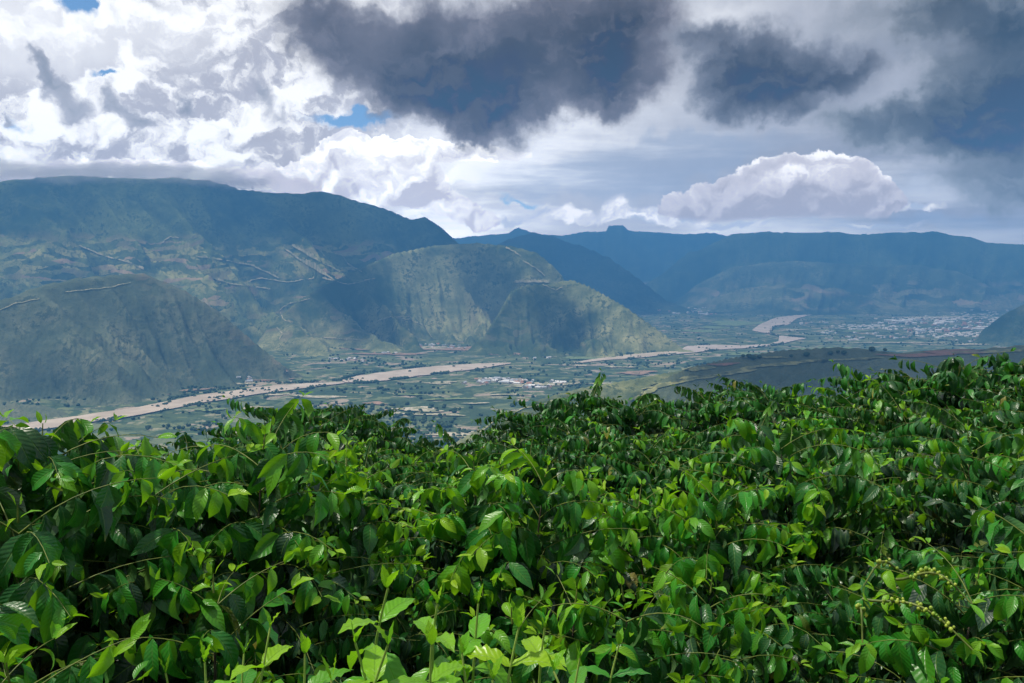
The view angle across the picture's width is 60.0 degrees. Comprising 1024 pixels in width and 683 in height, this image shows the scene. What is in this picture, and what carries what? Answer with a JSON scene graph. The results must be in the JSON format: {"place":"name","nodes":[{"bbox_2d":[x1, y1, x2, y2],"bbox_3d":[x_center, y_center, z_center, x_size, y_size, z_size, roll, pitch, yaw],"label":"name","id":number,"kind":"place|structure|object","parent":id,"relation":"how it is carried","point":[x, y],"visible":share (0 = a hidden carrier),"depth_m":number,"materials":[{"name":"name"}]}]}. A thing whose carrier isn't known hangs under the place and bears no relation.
{"place":"outdoors","nodes":[
{"label":"outdoors","id":0,"kind":"place"},
{"bbox_2d":[65,282,130,291],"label":"dirt track","id":1,"kind":"structure","parent":0,"point":[97,288],"depth_m":5479.91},
{"bbox_2d":[78,245,143,268],"bbox_3d":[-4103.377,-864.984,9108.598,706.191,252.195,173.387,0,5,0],"label":"dirt track","id":2,"kind":"structure","parent":0,"point":[128,261],"depth_m":9103.45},
{"bbox_2d":[0,273,302,425],"bbox_3d":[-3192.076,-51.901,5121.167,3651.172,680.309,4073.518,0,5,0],"label":"foothill","id":3,"kind":"structure","parent":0,"point":[139,337],"depth_m":5273.49,"materials":[{"name":"green plant"}]},
{"bbox_2d":[194,408,224,410],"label":"field","id":4,"kind":"structure","parent":0,"point":[211,409],"depth_m":4426.11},
{"bbox_2d":[0,175,457,350],"bbox_3d":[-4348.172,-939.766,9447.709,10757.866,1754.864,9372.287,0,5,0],"label":"mountain","id":5,"kind":"structure","parent":0,"point":[48,225],"depth_m":9630.25,"materials":[{"name":"plant"}]},
{"bbox_2d":[196,254,278,277],"bbox_3d":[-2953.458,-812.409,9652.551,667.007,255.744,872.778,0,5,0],"label":"dirt track","id":6,"kind":"structure","parent":0,"point":[205,256],"depth_m":10018.77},
{"bbox_2d":[210,277,269,288],"bbox_3d":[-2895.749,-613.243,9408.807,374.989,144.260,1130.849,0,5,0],"label":"dirt track","id":7,"kind":"structure","parent":0,"point":[218,279],"depth_m":9180.66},
{"bbox_2d":[244,277,313,282],"bbox_3d":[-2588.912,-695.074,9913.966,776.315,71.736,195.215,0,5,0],"label":"dirt track","id":8,"kind":"structure","parent":0,"point":[278,280],"depth_m":9968.73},
{"bbox_2d":[284,248,333,279],"bbox_3d":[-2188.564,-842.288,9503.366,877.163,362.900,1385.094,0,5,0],"label":"dirt track","id":9,"kind":"structure","parent":0,"point":[309,263],"depth_m":9893.88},
{"bbox_2d":[292,244,339,271],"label":"dirt track","id":10,"kind":"structure","parent":0,"point":[308,253],"depth_m":10025.97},
{"bbox_2d":[290,395,346,397],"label":"field","id":11,"kind":"structure","parent":0,"point":[322,396],"depth_m":4883.25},
{"bbox_2d":[323,277,374,283],"bbox_3d":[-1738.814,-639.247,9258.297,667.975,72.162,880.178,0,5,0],"label":"dirt track","id":12,"kind":"structure","parent":0,"point":[343,283],"depth_m":9076.83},
{"bbox_2d":[363,401,385,403],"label":"field","id":13,"kind":"structure","parent":0,"point":[377,402],"depth_m":4661.30,"materials":[{"name":"soil"}]},
{"bbox_2d":[354,353,426,354],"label":"field","id":14,"kind":"structure","parent":0,"point":[394,354],"depth_m":7391.82,"materials":[{"name":"soil"}]},
{"bbox_2d":[3,315,807,428],"bbox_3d":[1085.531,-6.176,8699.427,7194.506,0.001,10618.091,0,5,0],"label":"river","id":15,"kind":"structure","parent":0,"point":[176,403],"depth_m":5734.98,"materials":[{"name":"liquid"}]},
{"bbox_2d":[257,242,562,357],"bbox_3d":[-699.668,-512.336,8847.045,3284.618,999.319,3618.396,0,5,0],"label":"terraced hill","id":16,"kind":"structure","parent":0,"point":[452,294],"depth_m":9083.14,"materials":[{"name":"green plant"}]},
{"bbox_2d":[392,406,442,411],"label":"field","id":17,"kind":"structure","parent":0,"point":[425,408],"depth_m":4428.92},
{"bbox_2d":[421,346,445,348],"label":"field","id":18,"kind":"structure","parent":0,"point":[436,347],"depth_m":7963.69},
{"bbox_2d":[422,381,456,383],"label":"field","id":19,"kind":"structure","parent":0,"point":[438,382],"depth_m":5490.35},
{"bbox_2d":[414,413,465,415],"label":"field","id":20,"kind":"structure","parent":0,"point":[453,414],"depth_m":4275.41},
{"bbox_2d":[424,346,471,349],"bbox_3d":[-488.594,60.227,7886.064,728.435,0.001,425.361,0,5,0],"label":"field","id":21,"kind":"structure","parent":0,"point":[462,348],"depth_m":7764.22,"materials":[{"name":"soil"}]},
{"bbox_2d":[426,431,473,436],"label":"field","id":22,"kind":"structure","parent":0,"point":[450,433],"depth_m":3776.16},
{"bbox_2d":[428,398,475,399],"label":"field","id":23,"kind":"structure","parent":0,"point":[451,398],"depth_m":4796.72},
{"bbox_2d":[10,311,1009,457],"bbox_3d":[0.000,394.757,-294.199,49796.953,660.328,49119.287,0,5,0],"label":"valley floor","id":24,"kind":"structure","parent":0,"point":[134,430],"depth_m":6135.37,"materials":[{"name":"plant"}]},
{"bbox_2d":[3,312,1001,445],"bbox_3d":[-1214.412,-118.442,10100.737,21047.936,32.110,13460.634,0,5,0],"label":"woodland","id":25,"kind":"object","parent":24,"relation":"on","point":[350,403],"visible":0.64,"depth_m":5161.87,"materials":[{"name":"plant"}]},
{"bbox_2d":[688,307,1007,336],"bbox_3d":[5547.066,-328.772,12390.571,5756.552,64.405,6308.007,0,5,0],"label":"distant houses","id":26,"kind":"structure","parent":24,"relation":"on","point":[965,334],"depth_m":10840.79,"materials":[{"name":"paint"}]},
{"bbox_2d":[490,393,531,394],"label":"field","id":27,"kind":"structure","parent":0,"point":[510,394],"depth_m":4960.27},
{"bbox_2d":[0,0,1023,243],"label":"sky","id":28,"kind":"structure","parent":0,"point":[467,117],"materials":[{"name":"white"}]},
{"bbox_2d":[514,279,548,282],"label":"dirt track","id":29,"kind":"structure","parent":0,"point":[527,281],"depth_m":9369.92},
{"bbox_2d":[511,382,577,386],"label":"field","id":30,"kind":"structure","parent":0,"point":[521,385],"depth_m":5394.76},
{"bbox_2d":[449,370,685,446],"bbox_3d":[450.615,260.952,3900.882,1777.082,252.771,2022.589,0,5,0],"label":"grassy spur","id":31,"kind":"structure","parent":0,"point":[627,390],"depth_m":3768.47,"materials":[{"name":"green plant"}]},
{"bbox_2d":[456,280,696,357],"bbox_3d":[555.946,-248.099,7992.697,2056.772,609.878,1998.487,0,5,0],"label":"river hill","id":32,"kind":"structure","parent":0,"point":[539,321],"depth_m":7844.78,"materials":[{"name":"green plant"}]},
{"bbox_2d":[566,357,596,358],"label":"field","id":33,"kind":"structure","parent":0,"point":[581,357],"depth_m":7015.24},
{"bbox_2d":[453,225,726,283],"bbox_3d":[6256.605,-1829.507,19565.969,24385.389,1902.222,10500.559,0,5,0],"label":"mountains","id":34,"kind":"structure","parent":0,"point":[645,257],"depth_m":23229.43,"materials":[{"name":"stone"}]},
{"bbox_2d":[497,232,723,313],"bbox_3d":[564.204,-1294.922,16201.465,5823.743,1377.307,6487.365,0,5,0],"label":"mountain spur","id":35,"kind":"structure","parent":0,"point":[610,278],"depth_m":15227.69,"materials":[{"name":"plant"}]},
{"bbox_2d":[618,370,655,374],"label":"field","id":36,"kind":"structure","parent":0,"point":[638,372],"depth_m":6018.40,"materials":[{"name":"soil"}]},
{"bbox_2d":[631,387,656,399],"bbox_3d":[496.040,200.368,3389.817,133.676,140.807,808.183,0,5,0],"label":"hill field","id":37,"kind":"structure","parent":0,"point":[649,391],"depth_m":3043.18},
{"bbox_2d":[642,378,695,389],"bbox_3d":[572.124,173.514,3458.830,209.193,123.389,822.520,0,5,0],"label":"hill field","id":38,"kind":"structure","parent":0,"point":[663,384],"depth_m":3129.59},
{"bbox_2d":[669,330,717,332],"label":"field","id":39,"kind":"structure","parent":0,"point":[697,330],"depth_m":10198.77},
{"bbox_2d":[682,366,715,370],"bbox_3d":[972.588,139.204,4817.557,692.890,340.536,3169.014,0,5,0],"label":"hill field","id":40,"kind":"structure","parent":0,"point":[695,368],"depth_m":3282.90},
{"bbox_2d":[679,372,737,378],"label":"hill field","id":41,"kind":"structure","parent":0,"point":[701,376],"depth_m":3239.01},
{"bbox_2d":[701,326,732,328],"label":"field","id":42,"kind":"structure","parent":0,"point":[716,327],"depth_m":10731.58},
{"bbox_2d":[707,362,738,365],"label":"hill field","id":43,"kind":"structure","parent":0,"point":[723,364],"depth_m":3354.23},
{"bbox_2d":[711,320,763,325],"bbox_3d":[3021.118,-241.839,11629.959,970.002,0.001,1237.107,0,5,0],"label":"field","id":44,"kind":"structure","parent":0,"point":[730,323],"depth_m":11534.73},
{"bbox_2d":[720,366,757,373],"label":"hill field","id":45,"kind":"structure","parent":0,"point":[741,370],"depth_m":3326.75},
{"bbox_2d":[721,352,759,354],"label":"field","id":46,"kind":"structure","parent":0,"point":[734,353],"depth_m":7388.41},
{"bbox_2d":[744,356,787,357],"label":"hill field","id":47,"kind":"structure","parent":0,"point":[772,357],"depth_m":3478.88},
{"bbox_2d":[741,363,796,367],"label":"hill field","id":48,"kind":"structure","parent":0,"point":[773,364],"depth_m":3399.84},
{"bbox_2d":[783,329,806,330],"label":"field","id":49,"kind":"structure","parent":0,"point":[793,329],"depth_m":10361.83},
{"bbox_2d":[782,359,833,363],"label":"hill field","id":50,"kind":"structure","parent":0,"point":[802,361],"depth_m":3480.12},
{"bbox_2d":[792,347,853,349],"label":"field","id":51,"kind":"structure","parent":0,"point":[819,348],"depth_m":7859.52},
{"bbox_2d":[631,345,1023,416],"bbox_3d":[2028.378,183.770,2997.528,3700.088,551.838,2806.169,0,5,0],"label":"hill","id":52,"kind":"structure","parent":0,"point":[779,377],"depth_m":3394.75,"materials":[{"name":"plant"}]},
{"bbox_2d":[688,284,967,315],"bbox_3d":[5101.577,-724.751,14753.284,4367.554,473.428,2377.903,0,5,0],"label":"hill","id":53,"kind":"structure","parent":0,"point":[793,299],"depth_m":14511.82,"materials":[{"name":"plant"}]},
{"bbox_2d":[645,231,1023,307],"bbox_3d":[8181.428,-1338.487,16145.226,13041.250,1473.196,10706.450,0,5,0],"label":"mountain range","id":54,"kind":"structure","parent":0,"point":[998,268],"depth_m":17058.09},
{"bbox_2d":[674,261,1016,313],"bbox_3d":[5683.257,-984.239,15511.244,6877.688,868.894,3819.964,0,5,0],"label":"mountain bench","id":55,"kind":"object","parent":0,"point":[916,286],"visible":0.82,"depth_m":15519.31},
{"bbox_2d":[823,357,883,359],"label":"hill field","id":56,"kind":"structure","parent":0,"point":[864,358],"depth_m":3531.60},
{"bbox_2d":[842,330,877,331],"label":"field","id":57,"kind":"structure","parent":0,"point":[859,330],"depth_m":10193.48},
{"bbox_2d":[849,342,942,342],"bbox_3d":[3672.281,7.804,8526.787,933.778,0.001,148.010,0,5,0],"label":"field","id":58,"kind":"structure","parent":0,"point":[895,342],"depth_m":8504.63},
{"bbox_2d":[878,354,932,356],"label":"hill field","id":59,"kind":"structure","parent":0,"point":[924,355],"depth_m":3523.83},
{"bbox_2d":[890,349,983,355],"bbox_3d":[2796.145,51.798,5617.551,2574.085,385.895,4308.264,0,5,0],"label":"hill field","id":60,"kind":"structure","parent":0,"point":[943,352],"depth_m":3494.50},
{"bbox_2d":[898,316,989,317],"bbox_3d":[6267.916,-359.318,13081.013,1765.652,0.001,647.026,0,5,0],"label":"field","id":61,"kind":"structure","parent":0,"point":[945,316],"depth_m":13262.25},
{"bbox_2d":[955,343,986,344],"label":"field","id":62,"kind":"structure","parent":0,"point":[970,344],"depth_m":8275.82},
{"bbox_2d":[953,348,1023,352],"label":"hill field","id":63,"kind":"structure","parent":0,"point":[1000,350],"depth_m":3441.12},
{"bbox_2d":[974,304,1023,345],"bbox_3d":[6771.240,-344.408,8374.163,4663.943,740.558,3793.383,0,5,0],"label":"side hill","id":64,"kind":"structure","parent":0,"point":[1006,329],"depth_m":8588.24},
{"bbox_3d":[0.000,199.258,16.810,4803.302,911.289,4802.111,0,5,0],"label":"hillside","id":65,"kind":"structure","parent":0,"visible":0},
{"bbox_2d":[0,613,152,682],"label":"coffee shrub","id":66,"kind":"object","parent":65,"relation":"on","point":[91,670],"visible":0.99,"depth_m":2.20,"materials":[{"name":"green plant"}]},
{"bbox_2d":[0,468,214,680],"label":"coffee shrub","id":67,"kind":"object","parent":65,"relation":"on","point":[71,580],"visible":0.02,"depth_m":3.32,"materials":[{"name":"green plant"}]},
{"bbox_2d":[0,409,215,682],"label":"coffee shrub","id":68,"kind":"object","parent":65,"relation":"on","point":[34,602],"visible":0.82,"depth_m":3.02,"materials":[{"name":"green plant"}]},
{"bbox_2d":[123,427,264,535],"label":"coffee shrub","id":69,"kind":"object","parent":65,"relation":"on","point":[184,439],"visible":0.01,"depth_m":6.70,"materials":[{"name":"green plant"}]},
{"bbox_2d":[103,551,325,682],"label":"coffee shrub","id":70,"kind":"object","parent":65,"relation":"on","point":[217,629],"visible":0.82,"depth_m":2.80,"materials":[{"name":"green plant"}]},
{"bbox_2d":[12,391,422,682],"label":"coffee shrub","id":71,"kind":"object","parent":65,"relation":"on","point":[236,502],"visible":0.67,"depth_m":3.34,"materials":[{"name":"green plant"}]},
{"bbox_2d":[41,526,408,682],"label":"coffee shrub","id":72,"kind":"object","parent":65,"relation":"on","point":[347,646],"visible":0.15,"depth_m":3.34,"materials":[{"name":"green plant"}]},
{"bbox_2d":[156,421,329,532],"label":"coffee shrub","id":73,"kind":"object","parent":65,"relation":"on","point":[230,440],"visible":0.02,"depth_m":7.29,"materials":[{"name":"green plant"}]},
{"bbox_2d":[198,395,390,455],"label":"coffee shrub","id":74,"kind":"object","parent":65,"relation":"on","point":[266,413],"visible":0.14,"depth_m":10.57,"materials":[{"name":"green plant"}]},
{"bbox_2d":[269,430,434,605],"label":"coffee shrub","id":75,"kind":"object","parent":65,"relation":"on","point":[361,449],"visible":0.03,"depth_m":8.27,"materials":[{"name":"green plant"}]},
{"bbox_2d":[302,435,432,665],"bbox_3d":[-0.817,1.835,4.261,0.914,2.680,1.004,0,5,0],"label":"coffee shrub","id":76,"kind":"object","parent":65,"relation":"on","point":[367,538],"visible":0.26,"depth_m":4.12,"materials":[{"name":"green plant"}]},
{"bbox_2d":[303,403,440,464],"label":"coffee shrub","id":77,"kind":"object","parent":65,"relation":"on","point":[387,438],"visible":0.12,"depth_m":10.80,"materials":[{"name":"green plant"}]},
{"bbox_2d":[317,433,463,610],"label":"coffee shrub","id":78,"kind":"object","parent":65,"relation":"on","point":[400,475],"visible":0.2,"depth_m":7.71,"materials":[{"name":"green plant"}]},
{"bbox_2d":[158,565,649,682],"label":"coffee shrub","id":79,"kind":"object","parent":65,"relation":"on","point":[377,662],"visible":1,"depth_m":1.96,"materials":[{"name":"green plant"}]},
{"bbox_2d":[314,526,512,682],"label":"coffee shrub","id":80,"kind":"object","parent":65,"relation":"on","point":[416,642],"visible":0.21,"depth_m":3.96,"materials":[{"name":"green plant"}]},
{"bbox_2d":[393,434,450,465],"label":"coffee shrub","id":81,"kind":"object","parent":65,"relation":"on","point":[426,443],"depth_m":12.35,"materials":[{"name":"green plant"}]},
{"bbox_2d":[413,437,474,468],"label":"coffee shrub","id":82,"kind":"object","parent":65,"relation":"on","point":[434,443],"visible":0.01,"depth_m":12.99,"materials":[{"name":"green plant"}]},
{"bbox_2d":[413,420,505,455],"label":"coffee shrub","id":83,"kind":"object","parent":65,"relation":"on","point":[466,448],"visible":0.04,"depth_m":13.88,"materials":[{"name":"green plant"}]},
{"bbox_2d":[381,440,538,609],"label":"coffee shrub","id":84,"kind":"object","parent":65,"relation":"on","point":[482,453],"visible":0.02,"depth_m":7.86,"materials":[{"name":"green plant"}]},
{"bbox_2d":[437,440,575,512],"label":"coffee shrub","id":85,"kind":"object","parent":65,"relation":"on","point":[543,461],"visible":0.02,"depth_m":8.00,"materials":[{"name":"green plant"}]},
{"bbox_2d":[367,438,647,668],"bbox_3d":[-0.069,1.909,4.562,1.500,2.776,1.238,2,5,22],"label":"coffee shrub","id":86,"kind":"object","parent":65,"relation":"on","point":[494,549],"visible":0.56,"depth_m":4.35,"materials":[{"name":"green plant"}]},
{"bbox_2d":[471,410,637,455],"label":"coffee shrub","id":87,"kind":"object","parent":65,"relation":"on","point":[489,433],"visible":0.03,"depth_m":11.34,"materials":[{"name":"green plant"}]},
{"bbox_2d":[460,563,657,682],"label":"coffee shrub","id":88,"kind":"object","parent":65,"relation":"on","point":[501,641],"visible":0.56,"depth_m":3.10,"materials":[{"name":"green plant"}]},
{"bbox_2d":[446,476,676,658],"bbox_3d":[0.461,2.199,6.546,1.975,2.502,1.843,-1,5,-9],"label":"coffee shrub","id":89,"kind":"object","parent":65,"relation":"on","point":[590,525],"visible":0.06,"depth_m":6.42,"materials":[{"name":"green plant"}]},
{"bbox_2d":[477,413,671,501],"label":"coffee shrub","id":90,"kind":"object","parent":65,"relation":"on","point":[536,452],"visible":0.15,"depth_m":7.71,"materials":[{"name":"green plant"}]},
{"bbox_2d":[487,368,702,458],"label":"coffee shrub","id":91,"kind":"object","parent":65,"relation":"on","point":[613,411],"visible":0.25,"depth_m":10.41,"materials":[{"name":"green plant"}]},
{"bbox_2d":[539,491,683,658],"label":"coffee shrub","id":92,"kind":"object","parent":65,"relation":"on","point":[587,598],"visible":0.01,"depth_m":5.85,"materials":[{"name":"green plant"}]},
{"bbox_2d":[544,419,751,532],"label":"coffee shrub","id":93,"kind":"object","parent":65,"relation":"on","point":[668,475],"visible":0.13,"depth_m":7.30,"materials":[{"name":"green plant"}]},
{"bbox_2d":[523,558,812,682],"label":"coffee shrub","id":94,"kind":"object","parent":65,"relation":"on","point":[647,640],"visible":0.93,"depth_m":3.12,"materials":[{"name":"green plant"}]},
{"bbox_2d":[547,457,806,675],"bbox_3d":[0.885,1.962,4.735,1.248,2.701,1.380,-3,6,-34],"label":"coffee shrub","id":95,"kind":"object","parent":65,"relation":"on","point":[716,548],"visible":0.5,"depth_m":4.46,"materials":[{"name":"green plant"}]},
{"bbox_2d":[587,417,787,522],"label":"coffee shrub","id":96,"kind":"object","parent":65,"relation":"on","point":[665,440],"visible":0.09,"depth_m":7.70,"materials":[{"name":"green plant"}]},
{"bbox_2d":[673,406,720,426],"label":"coffee shrub","id":97,"kind":"object","parent":65,"relation":"on","point":[684,408],"visible":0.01,"depth_m":11.65,"materials":[{"name":"green plant"}]},
{"bbox_2d":[641,374,812,447],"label":"coffee shrub","id":98,"kind":"object","parent":65,"relation":"on","point":[710,410],"visible":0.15,"depth_m":10.68,"materials":[{"name":"green plant"}]},
{"bbox_2d":[645,396,868,576],"bbox_3d":[2.291,1.990,8.123,2.434,2.797,2.055,3,5,29],"label":"coffee shrub","id":99,"kind":"object","parent":65,"relation":"on","point":[713,436],"visible":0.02,"depth_m":8.03,"materials":[{"name":"green plant"}]},
{"bbox_2d":[592,548,932,682],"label":"coffee shrub","id":100,"kind":"object","parent":65,"relation":"on","point":[797,642],"visible":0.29,"depth_m":4.04,"materials":[{"name":"green plant"}]},
{"bbox_2d":[700,388,837,432],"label":"coffee shrub","id":101,"kind":"object","parent":65,"relation":"on","point":[771,425],"visible":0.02,"depth_m":11.03,"materials":[{"name":"green plant"}]},
{"bbox_2d":[750,380,847,432],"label":"coffee shrub","id":102,"kind":"object","parent":65,"relation":"on","point":[770,390],"visible":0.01,"depth_m":10.61,"materials":[{"name":"green plant"}]},
{"bbox_2d":[731,423,892,536],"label":"coffee shrub","id":103,"kind":"object","parent":65,"relation":"on","point":[780,427],"visible":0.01,"depth_m":7.57,"materials":[{"name":"green plant"}]},
{"bbox_2d":[669,416,970,601],"bbox_3d":[1.749,1.911,5.312,1.838,3.069,2.085,0,5,0],"label":"coffee shrub","id":104,"kind":"object","parent":65,"relation":"on","point":[824,508],"visible":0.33,"depth_m":5.05,"materials":[{"name":"green plant"}]},
{"bbox_2d":[744,385,930,549],"bbox_3d":[3.259,1.918,7.665,2.548,2.969,2.352,-4,6,-38],"label":"coffee shrub","id":105,"kind":"object","parent":65,"relation":"on","point":[868,444],"visible":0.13,"depth_m":7.74,"materials":[{"name":"green plant"}]},
{"bbox_2d":[758,524,1022,681],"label":"coffee shrub","id":106,"kind":"object","parent":65,"relation":"on","point":[875,580],"visible":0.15,"depth_m":4.13,"materials":[{"name":"green plant"}]},
{"bbox_2d":[791,375,1003,541],"bbox_3d":[3.714,1.836,7.212,2.169,2.943,2.324,-3,5,-29],"label":"coffee shrub","id":107,"kind":"object","parent":65,"relation":"on","point":[867,417],"visible":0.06,"depth_m":7.50,"materials":[{"name":"green plant"}]},
{"bbox_2d":[811,360,1001,412],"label":"coffee shrub","id":108,"kind":"object","parent":65,"relation":"on","point":[849,384],"depth_m":9.31,"materials":[{"name":"green plant"}]},
{"bbox_2d":[814,359,1008,414],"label":"coffee shrub","id":109,"kind":"object","parent":65,"relation":"on","point":[899,383],"visible":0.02,"depth_m":8.52,"materials":[{"name":"green plant"}]},
{"bbox_2d":[813,536,1023,682],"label":"coffee shrub","id":110,"kind":"object","parent":65,"relation":"on","point":[912,649],"visible":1,"depth_m":2.91,"materials":[{"name":"green plant"}]},
{"bbox_2d":[827,385,1023,565],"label":"coffee shrub","id":111,"kind":"object","parent":65,"relation":"on","point":[953,423],"visible":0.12,"depth_m":6.49,"materials":[{"name":"green plant"}]},
{"bbox_2d":[854,424,1023,557],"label":"coffee shrub","id":112,"kind":"object","parent":65,"relation":"on","point":[947,447],"visible":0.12,"depth_m":5.06,"materials":[{"name":"green plant"}]},
{"bbox_2d":[861,347,1023,412],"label":"coffee shrub","id":113,"kind":"object","parent":65,"relation":"on","point":[1010,375],"visible":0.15,"depth_m":8.11,"materials":[{"name":"green plant"}]},
{"bbox_2d":[872,445,1023,599],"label":"coffee shrub","id":114,"kind":"object","parent":65,"relation":"on","point":[956,511],"visible":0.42,"depth_m":4.69,"materials":[{"name":"green plant"}]},
{"bbox_2d":[883,502,1023,675],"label":"coffee shrub","id":115,"kind":"object","parent":65,"relation":"on","point":[1010,563],"visible":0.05,"depth_m":3.84,"materials":[{"name":"green plant"}]},
{"bbox_2d":[918,496,1023,682],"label":"coffee shrub","id":116,"kind":"object","parent":65,"relation":"on","point":[1010,532],"visible":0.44,"depth_m":3.01,"materials":[{"name":"green plant"}]},
{"bbox_2d":[939,398,1023,440],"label":"coffee shrub","id":117,"kind":"object","parent":65,"relation":"on","point":[1011,411],"visible":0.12,"depth_m":6.24,"materials":[{"name":"green plant"}]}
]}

